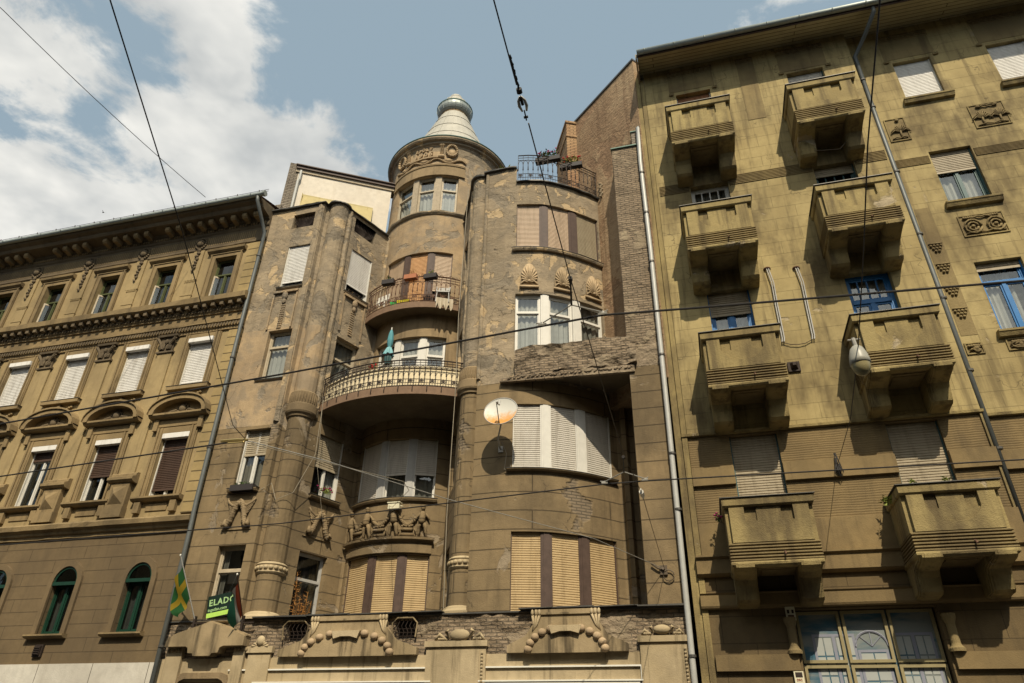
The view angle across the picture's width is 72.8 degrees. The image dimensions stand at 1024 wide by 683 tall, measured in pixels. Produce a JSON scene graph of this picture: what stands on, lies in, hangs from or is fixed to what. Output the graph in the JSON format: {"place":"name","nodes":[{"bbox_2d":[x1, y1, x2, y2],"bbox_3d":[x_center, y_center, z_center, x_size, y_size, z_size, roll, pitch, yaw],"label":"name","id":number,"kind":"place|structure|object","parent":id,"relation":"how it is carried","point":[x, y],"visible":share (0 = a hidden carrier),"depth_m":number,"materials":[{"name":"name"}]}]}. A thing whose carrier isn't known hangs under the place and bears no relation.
{"place":"outdoors","nodes":[
{"label":"outdoors","id":0,"kind":"place"},
{"bbox_2d":[0,189,285,682],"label":"tenement house","id":1,"kind":"structure","parent":0,"point":[104,312],"depth_m":21.80,"materials":[{"name":"paint"}]},
{"bbox_2d":[0,297,10,320],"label":"window","id":2,"kind":"structure","parent":1,"relation":"in","point":[4,302],"depth_m":26.57,"materials":[{"name":"green paint"}]},
{"bbox_2d":[0,361,32,405],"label":"window","id":3,"kind":"structure","parent":1,"relation":"in","point":[13,386],"depth_m":23.96,"materials":[{"name":"white paint"}]},
{"bbox_2d":[15,445,56,505],"bbox_3d":[-14.676,4.272,21.638,1.140,2.160,0.560,-7,-32,13],"label":"window","id":4,"kind":"structure","parent":1,"relation":"in","point":[29,492],"depth_m":21.70,"materials":[{"name":"white paint"}]},
{"bbox_2d":[38,288,63,321],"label":"window","id":5,"kind":"structure","parent":1,"relation":"in","point":[53,299],"depth_m":25.78,"materials":[{"name":"green paint"}]},
{"bbox_2d":[41,585,74,633],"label":"window","id":6,"kind":"structure","parent":1,"relation":"in","point":[62,595],"depth_m":18.97,"materials":[{"name":"green paint"}]},
{"bbox_2d":[54,353,89,399],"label":"window","id":7,"kind":"structure","parent":1,"relation":"in","point":[69,384],"depth_m":23.38,"materials":[{"name":"white paint"}]},
{"bbox_2d":[80,438,121,500],"bbox_3d":[-12.338,3.984,21.084,1.140,2.160,0.560,-7,-32,13],"label":"window","id":8,"kind":"structure","parent":1,"relation":"in","point":[96,483],"depth_m":21.06,"materials":[{"name":"white paint"}]},
{"bbox_2d":[0,7,204,196],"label":"aerial wire","id":9,"kind":"object","parent":1,"relation":"attached to","point":[95,99],"visible":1,"depth_m":20.72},
{"bbox_2d":[93,279,118,312],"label":"window","id":10,"kind":"structure","parent":1,"relation":"in","point":[109,286],"depth_m":25.22,"materials":[{"name":"green paint"}]},
{"bbox_2d":[116,582,148,631],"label":"window","id":11,"kind":"structure","parent":1,"relation":"in","point":[136,593],"depth_m":18.42,"materials":[{"name":"green paint"}]},
{"bbox_2d":[115,344,150,391],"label":"window","id":12,"kind":"structure","parent":1,"relation":"in","point":[137,356],"depth_m":22.83,"materials":[{"name":"white paint"}]},
{"bbox_2d":[151,269,175,303],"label":"window","id":13,"kind":"structure","parent":1,"relation":"in","point":[165,279],"depth_m":24.67,"materials":[{"name":"glass"}]},
{"bbox_2d":[149,431,189,495],"bbox_3d":[-10.000,3.697,20.530,1.140,2.160,0.560,-7,-32,13],"label":"window","id":14,"kind":"structure","parent":1,"relation":"in","point":[169,463],"depth_m":20.50,"materials":[{"name":"white paint"}]},
{"bbox_2d":[179,335,214,384],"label":"window","id":15,"kind":"structure","parent":1,"relation":"in","point":[199,352],"depth_m":22.27,"materials":[{"name":"white paint"}]},
{"bbox_2d":[210,259,235,294],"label":"window","id":16,"kind":"structure","parent":1,"relation":"in","point":[225,268],"depth_m":24.11,"materials":[{"name":"green paint"}]},
{"bbox_2d":[0,0,864,240],"label":"sky","id":17,"kind":"structure","parent":0,"point":[234,93],"materials":[{"name":"blue"}]},
{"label":"pavement","id":18,"kind":"structure","parent":0,"visible":0},
{"bbox_2d":[155,94,701,682],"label":"apartment house","id":19,"kind":"structure","parent":18,"relation":"on","point":[529,602],"depth_m":19.09,"materials":[{"name":"yellow ochre plaster"},{"name":"painted wood"},{"name":"glass"}]},
{"bbox_2d":[170,554,205,627],"bbox_3d":[-8.143,6.470,17.417,1.036,2.000,0.439,26,-39,-35],"label":"flag","id":20,"kind":"object","parent":19,"relation":"attached to","point":[180,599],"visible":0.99,"depth_m":17.40,"materials":[{"name":"green fabric"}]},
{"bbox_2d":[206,592,232,618],"bbox_3d":[-7.433,6.717,17.699,0.824,0.632,0.027,-7,-32,13],"label":"sale sign","id":21,"kind":"object","parent":19,"relation":"attached to","point":[218,605],"visible":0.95,"depth_m":17.70,"materials":[{"name":"plastic"}]},
{"bbox_2d":[206,546,245,619],"bbox_3d":[-7.342,6.363,18.197,1.030,2.075,0.355,-7,-32,13],"label":"window","id":22,"kind":"structure","parent":19,"relation":"in","point":[231,559],"depth_m":18.43,"materials":[{"name":"beige paint"}]},
{"bbox_2d":[227,573,253,630],"bbox_3d":[-6.659,6.516,16.903,0.451,1.480,1.005,-12,-34,21],"label":"flag","id":23,"kind":"object","parent":19,"relation":"attached to","point":[235,613],"visible":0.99,"depth_m":16.89,"materials":[{"name":"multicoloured fabric"}]},
{"bbox_2d":[229,481,256,492],"bbox_3d":[-7.412,3.984,19.158,0.720,0.298,0.182,-7,-32,13],"label":"window flower box","id":24,"kind":"object","parent":19,"relation":"on","point":[248,486],"visible":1,"depth_m":19.06,"materials":[{"name":"black plastic"}]},
{"bbox_2d":[236,430,270,486],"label":"window","id":25,"kind":"structure","parent":19,"relation":"in","point":[252,461],"depth_m":19.94,"materials":[{"name":"white paint"}]},
{"bbox_2d":[262,331,291,378],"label":"window","id":26,"kind":"structure","parent":19,"relation":"in","point":[279,342],"depth_m":21.76,"materials":[{"name":"beige paint"}]},
{"bbox_2d":[261,400,323,499],"bbox_3d":[-6.200,2.997,19.615,1.351,3.057,0.136,0,-31,1],"label":"slack cable","id":27,"kind":"object","parent":19,"relation":"attached to","point":[306,469],"visible":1,"depth_m":19.20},
{"bbox_2d":[280,245,309,286],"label":"window","id":28,"kind":"structure","parent":19,"relation":"in","point":[295,265],"depth_m":23.32,"materials":[{"name":"white paint"}]},
{"bbox_2d":[290,571,314,614],"bbox_3d":[-5.208,6.290,17.305,0.673,1.159,0.201,-7,-32,13],"label":"dry weed","id":29,"kind":"object","parent":19,"relation":"on","point":[302,609],"visible":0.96,"depth_m":17.18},
{"bbox_2d":[289,553,323,614],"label":"window","id":30,"kind":"structure","parent":19,"relation":"in","point":[310,566],"depth_m":18.90,"materials":[{"name":"grey paint"}]},
{"bbox_2d":[317,402,326,538],"bbox_3d":[-5.321,3.554,19.739,0.024,3.854,1.220,-11,-33,19],"label":"slack cable","id":31,"kind":"object","parent":19,"relation":"attached to","point":[317,468],"visible":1,"depth_m":19.41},
{"bbox_2d":[317,485,332,494],"bbox_3d":[-5.361,4.286,19.924,0.381,0.243,0.595,-7,-32,13],"label":"window flower box","id":32,"kind":"object","parent":19,"relation":"on","point":[327,492],"visible":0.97,"depth_m":19.87,"materials":[{"name":"green plant"}]},
{"bbox_2d":[310,435,343,500],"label":"window","id":33,"kind":"structure","parent":19,"relation":"in","point":[329,450],"depth_m":20.59,"materials":[{"name":"white paint"}]},
{"bbox_2d":[329,339,355,383],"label":"window","id":34,"kind":"structure","parent":19,"relation":"in","point":[343,352],"depth_m":22.59,"materials":[{"name":"glass"}]},
{"bbox_2d":[343,557,368,612],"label":"window","id":35,"kind":"structure","parent":19,"relation":"in","point":[355,587],"depth_m":19.11,"materials":[{"name":"beige plastic"}]},
{"bbox_2d":[345,249,371,301],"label":"window","id":36,"kind":"structure","parent":19,"relation":"in","point":[358,277],"depth_m":24.10,"materials":[{"name":"white paint"}]},
{"bbox_2d":[358,442,382,501],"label":"window","id":37,"kind":"structure","parent":19,"relation":"in","point":[372,456],"depth_m":20.80,"materials":[{"name":"white paint"}]},
{"bbox_2d":[376,294,389,306],"bbox_3d":[-4.333,-1.339,23.310,0.597,0.450,0.059,-19,-36,29],"label":"plastic sheet","id":38,"kind":"object","parent":19,"relation":"attached to","point":[383,298],"visible":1,"depth_m":23.33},
{"bbox_2d":[369,555,397,612],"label":"window","id":39,"kind":"structure","parent":19,"relation":"in","point":[383,587],"depth_m":18.68,"materials":[{"name":"beige plastic"}]},
{"bbox_2d":[378,343,394,368],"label":"window","id":40,"kind":"structure","parent":19,"relation":"in","point":[382,350],"depth_m":23.10,"materials":[{"name":"white paint"}]},
{"bbox_2d":[383,327,393,367],"bbox_3d":[-3.744,0.591,20.935,0.362,2.390,0.362,-7,-32,13],"label":"parasol","id":41,"kind":"object","parent":19,"relation":"on","point":[390,340],"visible":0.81,"depth_m":21.10,"materials":[{"name":"teal fabric"}]},
{"bbox_2d":[381,275,395,286],"bbox_3d":[-4.174,-2.086,23.526,0.440,0.378,0.202,-7,-32,13],"label":"rail plant","id":42,"kind":"object","parent":19,"relation":"attached to","point":[390,281],"visible":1,"depth_m":23.43,"materials":[{"name":"black plant"}]},
{"bbox_2d":[385,259,404,305],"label":"window","id":43,"kind":"structure","parent":19,"relation":"in","point":[395,271],"depth_m":24.49,"materials":[{"name":"orange"}]},
{"bbox_2d":[387,501,403,510],"bbox_3d":[-3.249,4.625,19.442,0.462,0.240,0.195,-7,-32,13],"label":"junction box","id":44,"kind":"object","parent":19,"relation":"attached to","point":[395,505],"visible":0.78,"depth_m":19.40,"materials":[{"name":"beige plastic"}]},
{"bbox_2d":[246,442,408,506],"bbox_3d":[-2.807,3.044,14.858,1.801,2.111,9.470,-1,-31,3],"label":"slack cable","id":45,"kind":"object","parent":44,"relation":"attached to","point":[323,461],"visible":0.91,"depth_m":11.29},
{"bbox_2d":[383,439,409,496],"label":"window","id":46,"kind":"structure","parent":19,"relation":"in","point":[397,459],"depth_m":20.42,"materials":[{"name":"white paint"}]},
{"bbox_2d":[397,184,413,220],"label":"window","id":47,"kind":"structure","parent":19,"relation":"in","point":[407,198],"depth_m":26.56,"materials":[{"name":"beige paint"}]},
{"bbox_2d":[400,338,419,365],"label":"window","id":48,"kind":"structure","parent":19,"relation":"in","point":[409,344],"depth_m":22.63,"materials":[{"name":"white paint"}]},
{"bbox_2d":[404,270,417,281],"bbox_3d":[-3.371,-2.234,23.276,0.440,0.400,0.199,-7,-32,13],"label":"rail plant","id":49,"kind":"object","parent":19,"relation":"attached to","point":[410,276],"visible":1,"depth_m":23.16,"materials":[{"name":"ceramic"}]},
{"bbox_2d":[402,555,428,610],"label":"window","id":50,"kind":"structure","parent":19,"relation":"in","point":[416,571],"depth_m":18.65,"materials":[{"name":"beige plastic"}]},
{"bbox_2d":[406,254,427,301],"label":"window","id":51,"kind":"structure","parent":19,"relation":"in","point":[418,263],"depth_m":24.06,"materials":[{"name":"orange wood"}]},
{"bbox_2d":[412,440,437,497],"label":"window","id":52,"kind":"structure","parent":19,"relation":"in","point":[426,455],"depth_m":20.38,"materials":[{"name":"white paint"}]},
{"bbox_2d":[417,178,435,219],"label":"window","id":53,"kind":"structure","parent":19,"relation":"in","point":[425,200],"depth_m":26.07,"materials":[{"name":"beige paint"}]},
{"bbox_2d":[424,270,437,280],"bbox_3d":[-2.704,-2.252,23.209,0.440,0.385,0.196,-7,-32,13],"label":"rail plant","id":54,"kind":"object","parent":19,"relation":"attached to","point":[429,276],"visible":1,"depth_m":23.09,"materials":[{"name":"black plant"}]},
{"bbox_2d":[425,338,445,366],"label":"window","id":55,"kind":"structure","parent":19,"relation":"in","point":[434,353],"depth_m":22.56,"materials":[{"name":"white paint"}]},
{"bbox_2d":[431,253,452,301],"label":"window","id":56,"kind":"structure","parent":19,"relation":"in","point":[443,263],"depth_m":24.10,"materials":[{"name":"beige plastic"}]},
{"bbox_2d":[435,287,450,301],"bbox_3d":[-2.283,-1.546,23.062,0.480,0.822,0.432,2,-31,-1],"label":"garden chair","id":57,"kind":"object","parent":19,"relation":"on","point":[443,292],"visible":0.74,"depth_m":22.98,"materials":[{"name":"grey paint"}]},
{"bbox_2d":[435,297,452,310],"bbox_3d":[-2.207,-1.228,22.650,0.560,0.450,0.059,8,-32,-11],"label":"hanging cloth","id":58,"kind":"object","parent":19,"relation":"hanging from","point":[441,302],"visible":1,"depth_m":22.67,"materials":[{"name":"fabric"}]},
{"bbox_2d":[440,178,457,211],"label":"window","id":59,"kind":"structure","parent":19,"relation":"in","point":[448,201],"depth_m":26.00,"materials":[{"name":"glass"}]},
{"bbox_2d":[443,189,468,607],"bbox_3d":[-1.583,0.611,20.112,0.132,13.500,0.053,7,-32,-10],"label":"wall cable","id":60,"kind":"object","parent":19,"relation":"attached to","point":[454,409],"depth_m":19.20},
{"bbox_2d":[484,398,517,470],"bbox_3d":[-0.283,2.273,17.559,0.894,1.772,1.017,19,-35,-27],"label":"satellite dish","id":61,"kind":"object","parent":19,"relation":"on","point":[499,411],"visible":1,"depth_m":17.66,"materials":[{"name":"grey paint"}]},
{"bbox_2d":[510,532,541,610],"bbox_3d":[0.332,5.515,16.455,0.950,2.090,0.405,0,-31,2],"label":"window","id":62,"kind":"structure","parent":19,"relation":"in","point":[526,548],"depth_m":16.32,"materials":[{"name":"beige plastic"}]},
{"bbox_2d":[512,404,540,466],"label":"window","id":63,"kind":"structure","parent":19,"relation":"in","point":[526,452],"depth_m":18.05,"materials":[{"name":"white paint"}]},
{"bbox_2d":[515,296,539,349],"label":"window","id":64,"kind":"structure","parent":19,"relation":"in","point":[527,308],"depth_m":20.09,"materials":[{"name":"white paint"}]},
{"bbox_2d":[516,205,539,245],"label":"window","id":65,"kind":"structure","parent":19,"relation":"in","point":[528,217],"depth_m":21.77,"materials":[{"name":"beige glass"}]},
{"bbox_2d":[535,147,560,165],"bbox_3d":[1.214,-6.265,23.416,0.856,0.542,0.330,-7,-32,13],"label":"geranium box","id":66,"kind":"object","parent":19,"relation":"attached to","point":[555,158],"visible":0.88,"depth_m":23.32,"materials":[{"name":"green plant"}]},
{"bbox_2d":[547,206,569,250],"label":"window","id":67,"kind":"structure","parent":19,"relation":"in","point":[561,217],"depth_m":21.88,"materials":[{"name":"beige plastic"}]},
{"bbox_2d":[549,297,571,343],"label":"window","id":68,"kind":"structure","parent":19,"relation":"in","point":[559,333],"depth_m":20.22,"materials":[{"name":"white paint"}]},
{"bbox_2d":[550,405,577,470],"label":"window","id":69,"kind":"structure","parent":19,"relation":"in","point":[563,432],"depth_m":18.17,"materials":[{"name":"white paint"}]},
{"bbox_2d":[551,533,581,605],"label":"window","id":70,"kind":"structure","parent":19,"relation":"in","point":[566,569],"depth_m":16.46,"materials":[{"name":"beige plastic"}]},
{"bbox_2d":[559,155,582,171],"bbox_3d":[2.005,-6.111,23.641,0.763,0.538,0.437,-7,-32,13],"label":"geranium box","id":71,"kind":"object","parent":19,"relation":"attached to","point":[576,164],"visible":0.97,"depth_m":23.54,"materials":[{"name":"yellow plant"}]},
{"bbox_2d":[576,215,597,260],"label":"window","id":72,"kind":"structure","parent":19,"relation":"in","point":[587,245],"depth_m":22.24,"materials":[{"name":"beige plastic"}]},
{"bbox_2d":[580,304,601,340],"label":"window","id":73,"kind":"structure","parent":19,"relation":"in","point":[593,327],"depth_m":20.69,"materials":[{"name":"white paint"}]},
{"bbox_2d":[584,411,611,477],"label":"window","id":74,"kind":"structure","parent":19,"relation":"in","point":[597,436],"depth_m":18.52,"materials":[{"name":"white paint"}]},
{"bbox_2d":[589,538,618,605],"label":"window","id":75,"kind":"structure","parent":19,"relation":"in","point":[603,566],"depth_m":16.84,"materials":[{"name":"beige plastic"}]},
{"bbox_2d":[651,564,674,580],"bbox_3d":[3.311,5.054,15.220,0.492,0.405,0.112,-7,-32,13],"label":"wall anchor","id":76,"kind":"object","parent":19,"relation":"attached to","point":[663,571],"depth_m":15.22,"materials":[{"name":"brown metal"}]},
{"bbox_2d":[248,441,661,567],"bbox_3d":[-0.273,3.192,12.718,9.479,0.332,0.238,24,-38,-32],"label":"stay wire","id":77,"kind":"object","parent":76,"relation":"attached to","point":[442,497],"visible":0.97,"depth_m":12.11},
{"bbox_2d":[221,438,247,443],"bbox_3d":[-4.117,1.476,10.296,0.423,0.085,0.059,-4,-32,9],"label":"brass clamp","id":78,"kind":"object","parent":77,"relation":"attached to","point":[236,440],"visible":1,"depth_m":10.28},
{"bbox_2d":[0,442,227,476],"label":"contact wire","id":79,"kind":"object","parent":78,"relation":"attached to","point":[115,459],"visible":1,"depth_m":11.03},
{"bbox_2d":[109,0,244,438],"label":"span wire","id":80,"kind":"object","parent":78,"relation":"attached to","point":[170,193],"visible":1,"depth_m":5.92,"materials":[{"name":"metal"}]},
{"bbox_2d":[528,123,663,566],"bbox_3d":[1.724,1.567,10.552,0.093,0.961,11.971,-8,-32,14],"label":"span wire","id":81,"kind":"object","parent":76,"relation":"attached to","point":[580,311],"visible":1,"depth_m":7.75,"materials":[{"name":"metal"}]},
{"bbox_2d":[0,280,1023,424],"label":"contact wire","id":82,"kind":"object","parent":81,"relation":"hanging from","point":[795,299],"visible":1,"depth_m":8.12,"materials":[{"name":"metal"}]},
{"bbox_2d":[536,276,607,325],"bbox_3d":[0.617,-0.457,7.864,0.864,0.148,0.735,-7,-32,13],"label":"wire hanger","id":83,"kind":"object","parent":82,"relation":"attached to","point":[571,304],"visible":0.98,"depth_m":7.99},
{"bbox_2d":[0,459,1023,544],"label":"contact wire","id":84,"kind":"object","parent":81,"relation":"hanging from","point":[546,491],"visible":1,"depth_m":11.59,"materials":[{"name":"metal"}]},
{"bbox_2d":[600,455,647,483],"bbox_3d":[1.723,2.031,10.977,0.784,0.148,0.844,-7,-32,13],"label":"wire hanger","id":85,"kind":"object","parent":84,"relation":"attached to","point":[623,458],"visible":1,"depth_m":11.18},
{"bbox_2d":[509,55,527,120],"bbox_3d":[0.051,-2.038,5.600,0.088,0.094,0.591,-7,-32,13],"label":"strain insulator","id":86,"kind":"object","parent":81,"relation":"attached to","point":[521,99],"visible":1,"depth_m":5.65,"materials":[{"name":"grey ceramic"}]},
{"bbox_2d":[493,0,516,84],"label":"span wire","id":87,"kind":"object","parent":86,"relation":"attached to","point":[504,41],"visible":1,"depth_m":5.25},
{"bbox_2d":[639,488,644,498],"bbox_3d":[2.194,2.572,11.725,0.079,0.079,0.421,-7,-32,13],"label":"insulator","id":88,"kind":"object","parent":81,"relation":"attached to","point":[641,493],"visible":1,"depth_m":11.64,"materials":[{"name":"grey ceramic"}]},
{"bbox_2d":[555,0,1023,682],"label":"corner tenement","id":89,"kind":"structure","parent":18,"relation":"on","point":[921,580],"depth_m":17.10,"materials":[{"name":"paint"}]},
{"bbox_2d":[676,92,710,103],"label":"window","id":90,"kind":"structure","parent":89,"relation":"in","point":[705,95],"depth_m":22.58,"materials":[{"name":"white paint"}]},
{"bbox_2d":[691,186,729,202],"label":"window","id":91,"kind":"structure","parent":89,"relation":"in","point":[719,192],"depth_m":20.58,"materials":[{"name":"white paint"}]},
{"bbox_2d":[712,512,722,521],"bbox_3d":[4.486,3.849,15.209,0.208,0.203,0.325,3,-31,-4],"label":"flower","id":92,"kind":"object","parent":89,"relation":"on","point":[718,518],"visible":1,"depth_m":15.16,"materials":[{"name":"red plant"}]},
{"bbox_2d":[707,290,754,329],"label":"window","id":93,"kind":"structure","parent":89,"relation":"in","point":[727,317],"depth_m":18.34,"materials":[{"name":"blue paint"}]},
{"bbox_2d":[729,434,786,495],"bbox_3d":[5.717,3.605,15.860,1.270,3.130,0.465,-7,-32,13],"label":"window","id":94,"kind":"structure","parent":89,"relation":"in","point":[759,454],"depth_m":16.08,"materials":[{"name":"teal paint"}]},
{"bbox_2d":[763,267,784,341],"bbox_3d":[6.757,-0.952,17.873,0.200,2.313,0.200,-7,-32,13],"label":"pipe pair","id":95,"kind":"object","parent":89,"relation":"attached to","point":[767,269],"visible":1,"depth_m":17.86,"materials":[{"name":"grey paint"}]},
{"bbox_2d":[785,607,795,616],"bbox_3d":[5.698,5.571,14.211,0.180,0.260,0.096,-7,-32,13],"label":"alarm box","id":96,"kind":"object","parent":89,"relation":"attached to","point":[789,611],"visible":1,"depth_m":14.19,"materials":[{"name":"beige plastic"}]},
{"bbox_2d":[793,671,804,682],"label":"alarm box","id":97,"kind":"object","parent":89,"relation":"attached to","point":[798,676],"visible":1,"depth_m":13.58,"materials":[{"name":"beige plastic"}]},
{"bbox_2d":[792,266,814,338],"bbox_3d":[7.442,-0.985,17.679,0.200,2.233,0.200,-7,-32,13],"label":"pipe pair","id":98,"kind":"object","parent":89,"relation":"attached to","point":[795,267],"visible":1,"depth_m":17.61,"materials":[{"name":"grey paint"}]},
{"bbox_2d":[787,71,823,82],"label":"window","id":99,"kind":"structure","parent":89,"relation":"in","point":[819,74],"depth_m":21.78,"materials":[{"name":"teal paint"}]},
{"bbox_2d":[814,164,856,183],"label":"window","id":100,"kind":"structure","parent":89,"relation":"in","point":[844,172],"depth_m":19.67,"materials":[{"name":"teal paint"}]},
{"bbox_2d":[833,453,843,475],"bbox_3d":[7.219,2.745,15.405,0.192,0.581,0.110,-7,-32,13],"label":"cable coil","id":101,"kind":"object","parent":89,"relation":"attached to","point":[839,466],"visible":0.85,"depth_m":15.35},
{"bbox_2d":[837,0,880,465],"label":"lamp wire","id":102,"kind":"object","parent":89,"relation":"attached to","point":[866,190],"visible":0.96,"depth_m":6.82,"materials":[{"name":"metal"}]},
{"bbox_2d":[847,338,870,375],"bbox_3d":[4.659,0.201,9.336,0.264,0.572,0.264,-7,-32,13],"label":"street lamp","id":103,"kind":"object","parent":102,"relation":"hanging from","point":[860,361],"visible":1,"depth_m":9.21,"materials":[{"name":"white glass"}]},
{"bbox_2d":[845,273,897,312],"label":"window","id":104,"kind":"structure","parent":89,"relation":"in","point":[879,282],"depth_m":17.64,"materials":[{"name":"blue paint"}]},
{"bbox_2d":[795,608,952,682],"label":"shop window","id":105,"kind":"structure","parent":89,"relation":"in","point":[892,645],"depth_m":13.81,"materials":[{"name":"glass"}]},
{"bbox_2d":[879,494,891,505],"bbox_3d":[7.767,3.280,14.397,0.269,0.256,0.456,-7,-32,13],"label":"balcony plant","id":106,"kind":"object","parent":89,"relation":"on","point":[886,500],"visible":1,"depth_m":14.36,"materials":[{"name":"green plant"}]},
{"bbox_2d":[894,59,942,96],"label":"window","id":107,"kind":"structure","parent":89,"relation":"in","point":[918,78],"depth_m":20.91,"materials":[{"name":"white paint"}]},
{"bbox_2d":[885,421,955,483],"bbox_3d":[9.002,3.201,15.082,1.270,3.130,0.465,-7,-32,13],"label":"window","id":108,"kind":"structure","parent":89,"relation":"in","point":[914,443],"depth_m":15.31,"materials":[{"name":"teal paint"}]},
{"bbox_2d":[930,148,989,200],"bbox_3d":[12.163,-4.353,18.999,1.240,2.120,0.465,-7,-32,13],"label":"window","id":109,"kind":"structure","parent":89,"relation":"in","point":[959,175],"depth_m":18.98,"materials":[{"name":"glass"}]},
{"bbox_2d":[975,259,1023,328],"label":"window","id":110,"kind":"structure","parent":89,"relation":"in","point":[1004,301],"depth_m":17.03,"materials":[{"name":"blue paint"}]},
{"bbox_2d":[987,41,1023,79],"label":"window","id":111,"kind":"structure","parent":89,"relation":"in","point":[1008,60],"depth_m":20.40,"materials":[{"name":"white paint"}]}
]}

